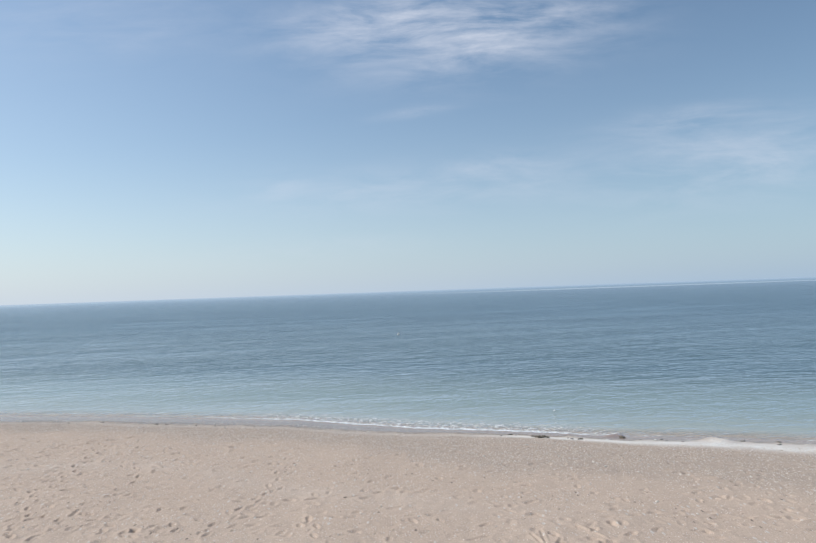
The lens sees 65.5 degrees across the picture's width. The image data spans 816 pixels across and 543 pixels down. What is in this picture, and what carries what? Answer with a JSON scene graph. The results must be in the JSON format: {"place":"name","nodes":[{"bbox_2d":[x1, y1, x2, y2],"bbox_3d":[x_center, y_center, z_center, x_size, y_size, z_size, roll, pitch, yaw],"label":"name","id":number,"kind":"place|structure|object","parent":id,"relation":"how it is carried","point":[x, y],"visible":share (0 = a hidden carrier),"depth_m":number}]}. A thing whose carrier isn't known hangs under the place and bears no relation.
{"place":"outdoors","nodes":[
{"label":"outdoors","id":0,"kind":"place"},
{"bbox_2d":[0,277,815,440],"bbox_3d":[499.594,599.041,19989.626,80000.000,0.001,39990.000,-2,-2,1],"label":"sea water","id":1,"kind":"structure","parent":0,"point":[718,357],"depth_m":53.68},
{"bbox_2d":[1,408,815,441],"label":"shore foam","id":2,"kind":"object","parent":1,"relation":"on","point":[446,428],"visible":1,"depth_m":26.40},
{"bbox_2d":[0,413,815,542],"bbox_3d":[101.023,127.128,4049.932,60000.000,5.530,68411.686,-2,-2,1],"label":"sand ground","id":3,"kind":"structure","parent":0,"point":[680,525],"depth_m":16.88},
{"bbox_2d":[100,422,781,444],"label":"strand weed crumbs","id":4,"kind":"object","parent":3,"relation":"on","point":[507,434],"visible":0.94,"depth_m":23.41},
{"bbox_2d":[0,0,815,304],"label":"sky","id":5,"kind":"structure","parent":0,"point":[150,149]}
]}

